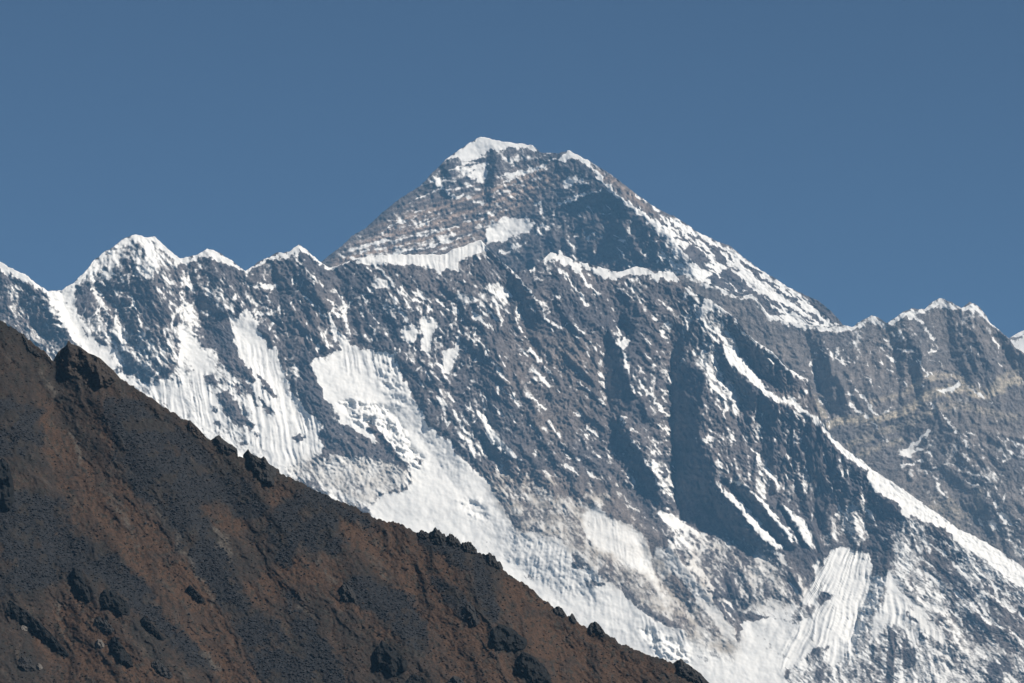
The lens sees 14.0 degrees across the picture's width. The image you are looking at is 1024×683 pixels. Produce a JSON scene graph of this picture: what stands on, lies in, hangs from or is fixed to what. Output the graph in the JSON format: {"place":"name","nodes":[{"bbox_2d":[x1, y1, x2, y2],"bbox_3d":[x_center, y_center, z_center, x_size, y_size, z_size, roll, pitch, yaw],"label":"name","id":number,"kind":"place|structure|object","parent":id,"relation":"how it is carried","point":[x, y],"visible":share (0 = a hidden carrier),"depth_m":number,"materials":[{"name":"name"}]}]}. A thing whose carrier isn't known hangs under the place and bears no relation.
{"place":"outdoors","nodes":[
{"label":"outdoors","id":0,"kind":"place"},
{"bbox_2d":[0,320,692,682],"bbox_3d":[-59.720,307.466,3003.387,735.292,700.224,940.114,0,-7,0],"label":"hillside","id":1,"kind":"structure","parent":0,"point":[38,386],"depth_m":2933.94,"materials":[{"name":"brown soil"}]},
{"bbox_2d":[0,458,13,510],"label":"rock outcrop","id":2,"kind":"object","parent":1,"relation":"on","point":[6,492],"visible":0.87,"depth_m":2925.16,"materials":[{"name":"black stone"}]},
{"bbox_2d":[20,625,28,630],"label":"boulder","id":3,"kind":"object","parent":1,"relation":"on","point":[23,628],"visible":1,"depth_m":2837.32,"materials":[{"name":"stone"}]},
{"bbox_2d":[18,656,35,670],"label":"rock outcrop","id":4,"kind":"object","parent":1,"relation":"on","point":[26,664],"visible":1,"depth_m":2797.15,"materials":[{"name":"stone"}]},
{"bbox_2d":[22,334,40,356],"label":"rock outcrop","id":5,"kind":"object","parent":1,"relation":"on","point":[32,350],"visible":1,"depth_m":3087.71,"materials":[{"name":"stone"}]},
{"bbox_2d":[6,600,68,657],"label":"rock outcrop","id":6,"kind":"object","parent":1,"relation":"on","point":[29,621],"visible":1,"depth_m":2838.07,"materials":[{"name":"black stone"}]},
{"bbox_2d":[36,663,42,669],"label":"boulder","id":7,"kind":"object","parent":1,"relation":"on","point":[39,666],"visible":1,"depth_m":2804.83,"materials":[{"name":"stone"}]},
{"bbox_2d":[72,567,89,602],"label":"rock outcrop","id":8,"kind":"object","parent":1,"relation":"on","point":[81,587],"visible":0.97,"depth_m":2873.36,"materials":[{"name":"black stone"}]},
{"bbox_2d":[53,341,119,387],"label":"rock outcrop","id":9,"kind":"object","parent":1,"relation":"on","point":[77,362],"visible":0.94,"depth_m":3071.71,"materials":[{"name":"grey stone"}]},
{"bbox_2d":[96,639,103,648],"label":"boulder","id":10,"kind":"object","parent":1,"relation":"on","point":[99,643],"visible":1,"depth_m":2828.21,"materials":[{"name":"stone"}]},
{"bbox_2d":[94,616,113,632],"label":"rock outcrop","id":11,"kind":"object","parent":1,"relation":"on","point":[102,624],"visible":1,"depth_m":2843.63,"materials":[{"name":"stone"}]},
{"bbox_2d":[99,589,129,614],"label":"rock outcrop","id":12,"kind":"object","parent":1,"relation":"on","point":[109,600],"visible":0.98,"depth_m":2858.31,"materials":[{"name":"black stone"}]},
{"bbox_2d":[109,637,133,666],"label":"rock outcrop","id":13,"kind":"object","parent":1,"relation":"on","point":[121,654],"visible":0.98,"depth_m":2818.65,"materials":[{"name":"black stone"}]},
{"bbox_2d":[140,616,164,640],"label":"rock outcrop","id":14,"kind":"object","parent":1,"relation":"on","point":[148,624],"visible":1,"depth_m":2847.53,"materials":[{"name":"black stone"}]},
{"bbox_2d":[151,659,172,678],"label":"rock outcrop","id":15,"kind":"object","parent":1,"relation":"on","point":[159,667],"visible":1,"depth_m":2816.43,"materials":[{"name":"stone"}]},
{"bbox_2d":[187,585,203,602],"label":"rock outcrop","id":16,"kind":"object","parent":1,"relation":"on","point":[194,594],"visible":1,"depth_m":2903.74,"materials":[{"name":"black stone"}]},
{"bbox_2d":[187,420,206,440],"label":"rock outcrop","id":17,"kind":"object","parent":1,"relation":"on","point":[194,430],"visible":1,"depth_m":3046.73,"materials":[{"name":"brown stone"}]},
{"bbox_2d":[211,435,237,456],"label":"rock outcrop","id":18,"kind":"object","parent":1,"relation":"on","point":[222,445],"visible":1,"depth_m":3043.27,"materials":[{"name":"stone"}]},
{"bbox_2d":[243,449,279,485],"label":"rock outcrop","id":19,"kind":"object","parent":1,"relation":"on","point":[264,469],"visible":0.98,"depth_m":3025.36,"materials":[{"name":"stone"}]},
{"bbox_2d":[0,328,679,682],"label":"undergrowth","id":20,"kind":"object","parent":1,"relation":"on","point":[175,576],"visible":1,"depth_m":2925.21,"materials":[{"name":"brown plant"}]},
{"bbox_2d":[0,326,690,682],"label":"scree","id":21,"kind":"structure","parent":1,"relation":"on","point":[191,555],"depth_m":2933.28,"materials":[{"name":"stone"}]},
{"bbox_2d":[339,582,356,602],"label":"rock outcrop","id":22,"kind":"object","parent":1,"relation":"on","point":[346,591],"visible":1,"depth_m":2922.77,"materials":[{"name":"stone"}]},
{"bbox_2d":[373,640,407,676],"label":"rock outcrop","id":23,"kind":"object","parent":1,"relation":"on","point":[389,659],"visible":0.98,"depth_m":2865.26,"materials":[{"name":"black stone"}]},
{"bbox_2d":[406,674,427,682],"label":"rock outcrop","id":24,"kind":"object","parent":1,"relation":"on","point":[414,678],"visible":1,"depth_m":2857.40,"materials":[{"name":"black stone"}]},
{"bbox_2d":[417,530,428,538],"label":"boulder","id":25,"kind":"object","parent":1,"relation":"on","point":[422,534],"visible":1,"depth_m":2991.41,"materials":[{"name":"stone"}]},
{"bbox_2d":[429,527,445,544],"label":"boulder","id":26,"kind":"object","parent":1,"relation":"on","point":[437,536],"visible":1,"depth_m":2986.12,"materials":[{"name":"stone"}]},
{"bbox_2d":[446,534,460,546],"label":"boulder","id":27,"kind":"object","parent":1,"relation":"on","point":[451,540],"visible":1,"depth_m":2983.15,"materials":[{"name":"stone"}]},
{"bbox_2d":[447,676,464,682],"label":"rock outcrop","id":28,"kind":"object","parent":1,"relation":"on","point":[455,679],"visible":1,"depth_m":2860.86,"materials":[{"name":"stone"}]},
{"bbox_2d":[461,542,476,553],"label":"boulder","id":29,"kind":"object","parent":1,"relation":"on","point":[467,547],"visible":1,"depth_m":2980.71,"materials":[{"name":"stone"}]},
{"bbox_2d":[463,602,477,626],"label":"rock outcrop","id":30,"kind":"object","parent":1,"relation":"on","point":[469,611],"visible":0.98,"depth_m":2916.76,"materials":[{"name":"stone"}]},
{"bbox_2d":[482,553,502,569],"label":"boulder","id":31,"kind":"object","parent":1,"relation":"on","point":[490,559],"visible":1,"depth_m":2973.38,"materials":[{"name":"stone"}]},
{"bbox_2d":[490,624,526,649],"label":"rock outcrop","id":32,"kind":"object","parent":1,"relation":"on","point":[503,637],"visible":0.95,"depth_m":2901.01,"materials":[{"name":"black stone"}]},
{"bbox_2d":[515,651,551,682],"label":"rock outcrop","id":33,"kind":"object","parent":1,"relation":"on","point":[532,669],"visible":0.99,"depth_m":2881.93,"materials":[{"name":"black stone"}]},
{"bbox_2d":[553,606,566,616],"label":"boulder","id":34,"kind":"object","parent":1,"relation":"on","point":[558,611],"visible":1,"depth_m":2957.52,"materials":[{"name":"stone"}]},
{"bbox_2d":[570,613,576,622],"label":"boulder","id":35,"kind":"object","parent":1,"relation":"on","point":[573,619],"visible":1,"depth_m":2954.75,"materials":[{"name":"grey stone"}]},
{"bbox_2d":[588,621,605,635],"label":"boulder","id":36,"kind":"object","parent":1,"relation":"on","point":[595,627],"visible":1,"depth_m":2949.92,"materials":[{"name":"stone"}]},
{"bbox_2d":[673,659,708,682],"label":"rock outcrop","id":37,"kind":"object","parent":1,"relation":"on","point":[688,672],"visible":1,"depth_m":2922.50,"materials":[{"name":"stone"}]},
{"bbox_2d":[0,234,1023,682],"bbox_3d":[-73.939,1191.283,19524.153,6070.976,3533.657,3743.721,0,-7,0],"label":"mountain","id":38,"kind":"structure","parent":0,"point":[666,466],"depth_m":19395.07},
{"bbox_2d":[0,0,1023,337],"label":"sky","id":39,"kind":"structure","parent":0,"point":[866,157],"materials":[{"name":"blue"}]},
{"bbox_2d":[321,137,842,326],"bbox_3d":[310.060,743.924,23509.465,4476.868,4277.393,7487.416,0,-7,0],"label":"mountain","id":40,"kind":"structure","parent":0,"point":[513,207],"depth_m":24625.82,"materials":[{"name":"grey stone"}]},
{"bbox_2d":[676,274,1023,567],"bbox_3d":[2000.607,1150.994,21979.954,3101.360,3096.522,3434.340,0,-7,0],"label":"mountain","id":41,"kind":"structure","parent":0,"point":[925,406],"depth_m":22080.34,"materials":[{"name":"grey stone"}]},
{"bbox_2d":[1009,330,1023,352],"bbox_3d":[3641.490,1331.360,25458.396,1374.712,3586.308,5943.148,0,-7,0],"label":"mountain","id":42,"kind":"structure","parent":0,"point":[1017,340],"depth_m":26951.56,"materials":[{"name":"white snow"}]}
]}

